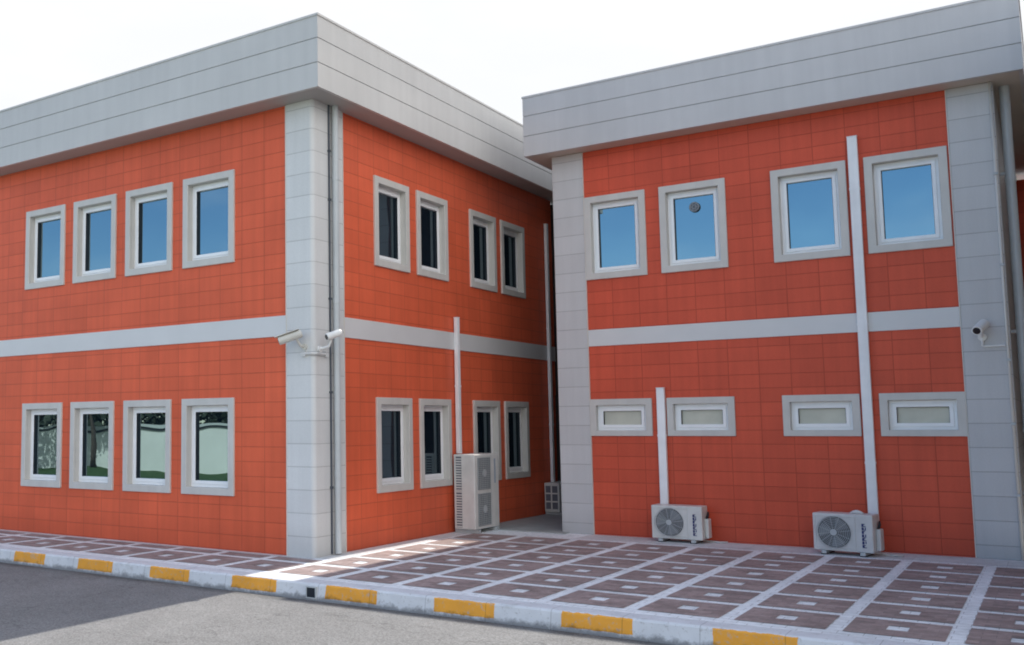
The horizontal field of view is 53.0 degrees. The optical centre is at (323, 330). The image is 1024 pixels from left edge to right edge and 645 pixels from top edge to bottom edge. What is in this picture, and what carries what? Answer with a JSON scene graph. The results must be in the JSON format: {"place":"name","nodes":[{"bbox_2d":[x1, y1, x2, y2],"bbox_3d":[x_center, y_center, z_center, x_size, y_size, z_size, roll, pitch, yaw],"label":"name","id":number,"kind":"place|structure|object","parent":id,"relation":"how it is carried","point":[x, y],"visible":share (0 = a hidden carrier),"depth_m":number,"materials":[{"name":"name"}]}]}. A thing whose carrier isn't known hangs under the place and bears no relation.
{"place":"outdoors","nodes":[
{"label":"outdoors","id":0,"kind":"place"},
{"bbox_2d":[0,562,669,644],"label":"road","id":1,"kind":"structure","parent":0,"point":[43,606],"depth_m":9.98,"materials":[{"name":"grey asphalt"}]},
{"bbox_2d":[0,529,1023,644],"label":"pavement","id":2,"kind":"structure","parent":0,"point":[962,625],"depth_m":11.37,"materials":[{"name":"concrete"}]},
{"bbox_2d":[0,12,557,557],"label":"office block","id":3,"kind":"structure","parent":2,"relation":"on","point":[186,238],"depth_m":15.44,"materials":[{"name":"orange tile"}]},
{"bbox_2d":[21,402,62,487],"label":"window","id":4,"kind":"structure","parent":3,"relation":"in","point":[41,442],"depth_m":16.97,"materials":[{"name":"clear glass"}]},
{"bbox_2d":[25,204,65,289],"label":"window","id":5,"kind":"structure","parent":3,"relation":"in","point":[46,227],"depth_m":17.28,"materials":[{"name":"clear glass"}]},
{"bbox_2d":[69,401,114,489],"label":"window","id":6,"kind":"structure","parent":3,"relation":"in","point":[91,460],"depth_m":16.22,"materials":[{"name":"clear glass"}]},
{"bbox_2d":[72,194,116,283],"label":"window","id":7,"kind":"structure","parent":3,"relation":"in","point":[94,219],"depth_m":16.53,"materials":[{"name":"clear glass"}]},
{"bbox_2d":[122,399,171,492],"bbox_3d":[-2.681,1.769,15.390,1.035,1.403,0.170,-4,-7,36],"label":"window","id":8,"kind":"structure","parent":3,"relation":"in","point":[147,424],"depth_m":15.46,"materials":[{"name":"clear glass"}]},
{"bbox_2d":[125,182,172,276],"bbox_3d":[-2.705,-1.574,15.701,1.035,1.375,0.170,-4,-7,36],"label":"window","id":9,"kind":"structure","parent":3,"relation":"in","point":[149,210],"depth_m":15.78,"materials":[{"name":"clear glass"}]},
{"bbox_2d":[181,398,234,495],"bbox_3d":[-1.661,1.692,14.646,1.035,1.403,0.170,-4,-7,36],"label":"window","id":10,"kind":"structure","parent":3,"relation":"in","point":[207,424],"depth_m":14.71,"materials":[{"name":"clear glass"}]},
{"bbox_2d":[182,169,234,268],"bbox_3d":[-1.685,-1.651,14.957,1.035,1.375,0.170,-4,-7,36],"label":"window","id":11,"kind":"structure","parent":3,"relation":"in","point":[208,238],"depth_m":15.02,"materials":[{"name":"clear glass"}]},
{"bbox_2d":[275,329,306,349],"bbox_3d":[-0.445,0.115,13.537,0.470,0.278,0.214,1,-5,-14],"label":"security camera","id":12,"kind":"object","parent":3,"relation":"attached to","point":[292,335],"visible":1,"depth_m":13.48,"materials":[{"name":"white plastic"}]},
{"bbox_2d":[301,351,328,356],"bbox_3d":[-0.123,0.317,13.695,0.235,0.070,0.335,-4,-7,36],"label":"junction bar","id":13,"kind":"object","parent":3,"relation":"attached to","point":[306,353],"visible":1,"depth_m":13.61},
{"bbox_2d":[317,329,341,351],"bbox_3d":[0.067,0.130,13.571,0.330,0.306,0.240,-4,-7,36],"label":"security camera","id":14,"kind":"object","parent":3,"relation":"attached to","point":[331,336],"visible":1,"depth_m":13.51,"materials":[{"name":"white plastic"}]},
{"bbox_2d":[373,175,409,272],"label":"window","id":15,"kind":"structure","parent":3,"relation":"in","point":[391,213],"depth_m":15.55,"materials":[{"name":"clear glass"}]},
{"bbox_2d":[376,397,413,492],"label":"window","id":16,"kind":"structure","parent":3,"relation":"in","point":[394,416],"depth_m":15.25,"materials":[{"name":"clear glass"}]},
{"bbox_2d":[415,190,448,281],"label":"window","id":17,"kind":"structure","parent":3,"relation":"in","point":[432,255],"depth_m":16.56,"materials":[{"name":"clear glass"}]},
{"bbox_2d":[419,399,452,488],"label":"window","id":18,"kind":"structure","parent":3,"relation":"in","point":[435,428],"depth_m":16.25,"materials":[{"name":"clear glass"}]},
{"bbox_2d":[453,317,461,453],"bbox_3d":[2.237,0.902,16.690,0.072,2.275,0.098,-4,-7,36],"label":"cable trunking","id":19,"kind":"object","parent":3,"relation":"attached to","point":[457,386],"visible":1,"depth_m":16.66,"materials":[{"name":"white plastic"}]},
{"bbox_2d":[469,209,497,292],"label":"window","id":20,"kind":"structure","parent":3,"relation":"in","point":[482,227],"depth_m":18.02,"materials":[{"name":"clear glass"}]},
{"bbox_2d":[473,400,501,479],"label":"window","id":21,"kind":"structure","parent":3,"relation":"in","point":[486,414],"depth_m":17.77,"materials":[{"name":"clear glass"}]},
{"bbox_2d":[500,220,525,298],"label":"window","id":22,"kind":"structure","parent":3,"relation":"in","point":[512,242],"depth_m":19.00,"materials":[{"name":"clear glass"}]},
{"bbox_2d":[504,401,530,478],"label":"window","id":23,"kind":"structure","parent":3,"relation":"in","point":[516,414],"depth_m":18.69,"materials":[{"name":"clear glass"}]},
{"bbox_2d":[544,223,554,481],"bbox_3d":[4.466,0.405,19.798,0.067,5.120,0.098,-4,-7,36],"label":"cable trunking","id":24,"kind":"object","parent":3,"relation":"attached to","point":[549,363],"visible":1,"depth_m":19.76,"materials":[{"name":"white plastic"}]},
{"bbox_2d":[550,205,560,480],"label":"link block","id":25,"kind":"structure","parent":2,"relation":"on","point":[556,369],"depth_m":20.11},
{"bbox_2d":[521,0,1023,560],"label":"annex block","id":26,"kind":"structure","parent":2,"relation":"on","point":[703,248],"depth_m":14.35,"materials":[{"name":"orange tile"}]},
{"bbox_2d":[584,189,647,279],"bbox_3d":[4.707,-1.524,16.075,0.995,1.362,0.170,-4,-7,36],"label":"window","id":27,"kind":"structure","parent":26,"relation":"in","point":[615,224],"depth_m":16.11,"materials":[{"name":"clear glass"}]},
{"bbox_2d":[590,398,652,435],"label":"window","id":28,"kind":"structure","parent":26,"relation":"in","point":[626,417],"depth_m":15.80,"materials":[{"name":"white plastic"}]},
{"bbox_2d":[656,387,668,503],"bbox_3d":[5.186,1.793,15.299,0.128,1.850,0.072,-4,-7,36],"label":"cable trunking","id":29,"kind":"object","parent":26,"relation":"attached to","point":[662,446],"visible":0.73,"depth_m":15.27,"materials":[{"name":"white plastic"}]},
{"bbox_2d":[658,178,728,272],"bbox_3d":[5.687,-1.597,15.359,0.995,1.362,0.170,-4,-7,36],"label":"window","id":30,"kind":"structure","parent":26,"relation":"in","point":[692,215],"depth_m":15.39,"materials":[{"name":"blue glass"}]},
{"bbox_2d":[666,396,735,435],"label":"window","id":31,"kind":"structure","parent":26,"relation":"in","point":[701,416],"depth_m":15.08,"materials":[{"name":"white plastic"}]},
{"bbox_2d":[770,160,850,262],"bbox_3d":[7.005,-1.697,14.397,0.995,1.362,0.170,-4,-7,36],"label":"window","id":32,"kind":"structure","parent":26,"relation":"in","point":[809,204],"depth_m":14.42,"materials":[{"name":"blue glass"}]},
{"bbox_2d":[782,394,861,435],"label":"window","id":33,"kind":"structure","parent":26,"relation":"in","point":[803,415],"depth_m":14.10,"materials":[{"name":"white plastic"}]},
{"bbox_2d":[846,135,878,518],"bbox_3d":[7.441,0.089,13.784,0.133,5.670,0.077,-4,-7,36],"label":"cable trunking","id":34,"kind":"object","parent":26,"relation":"attached to","point":[863,337],"visible":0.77,"depth_m":13.77,"materials":[{"name":"white plastic"}]},
{"bbox_2d":[863,146,952,253],"bbox_3d":[7.989,-1.771,13.679,0.995,1.362,0.170,-4,-7,36],"label":"window","id":35,"kind":"structure","parent":26,"relation":"in","point":[907,193],"depth_m":13.70,"materials":[{"name":"blue glass"}]},
{"bbox_2d":[879,392,967,435],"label":"window","id":36,"kind":"structure","parent":26,"relation":"in","point":[924,413],"depth_m":13.38,"materials":[{"name":"white plastic"}]},
{"bbox_2d":[971,319,1004,346],"bbox_3d":[8.524,0.019,12.829,0.337,0.362,0.338,-4,-7,36],"label":"security camera","id":37,"kind":"object","parent":26,"relation":"attached to","point":[980,327],"visible":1,"depth_m":12.85,"materials":[{"name":"white plastic"}]},
{"bbox_2d":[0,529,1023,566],"bbox_3d":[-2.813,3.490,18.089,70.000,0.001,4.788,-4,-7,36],"label":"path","id":38,"kind":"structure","parent":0,"point":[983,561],"depth_m":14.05,"materials":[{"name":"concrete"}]},
{"bbox_2d":[454,453,499,533],"bbox_3d":[2.531,2.672,16.553,0.425,1.265,0.872,-4,-7,36],"label":"air conditioner","id":39,"kind":"object","parent":38,"relation":"on","point":[476,488],"visible":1,"depth_m":16.27,"materials":[{"name":"metal"}]},
{"bbox_2d":[651,504,727,543],"bbox_3d":[5.395,2.852,14.770,1.000,0.535,0.385,-4,-7,36],"label":"air conditioner","id":40,"kind":"object","parent":38,"relation":"on","point":[692,523],"visible":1,"depth_m":14.69,"materials":[{"name":"metal"}]},
{"bbox_2d":[812,510,903,556],"bbox_3d":[7.064,2.668,13.243,1.000,0.593,0.385,-5,-7,43],"label":"air conditioner","id":41,"kind":"object","parent":38,"relation":"on","point":[860,532],"visible":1,"depth_m":13.17,"materials":[{"name":"metal"}]},
{"bbox_2d":[0,0,1023,123],"label":"sky","id":42,"kind":"structure","parent":0,"point":[498,53],"materials":[{"name":"white"}]},
{"bbox_2d":[487,514,569,533],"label":"alley floor","id":43,"kind":"structure","parent":0,"point":[549,523],"depth_m":17.32,"materials":[{"name":"concrete"}]},
{"bbox_2d":[544,481,561,514],"bbox_3d":[4.580,3.242,19.425,0.320,0.600,0.754,-4,-7,36],"label":"air conditioner","id":44,"kind":"object","parent":43,"relation":"on","point":[553,501],"visible":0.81,"depth_m":19.12,"materials":[{"name":"metal"}]},
{"label":"ground","id":45,"kind":"structure","parent":0,"visible":0},
{"bbox_2d":[0,546,926,644],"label":"kerb","id":46,"kind":"structure","parent":45,"relation":"on","point":[648,628],"depth_m":10.17,"materials":[{"name":"white concrete"}]},
{"bbox_2d":[306,586,316,598],"bbox_3d":[-0.137,2.933,11.210,0.140,0.130,0.036,-4,-7,36],"label":"kerb drain","id":47,"kind":"object","parent":46,"relation":"in","point":[311,592],"visible":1,"depth_m":11.19,"materials":[{"name":"metal"}]}
]}

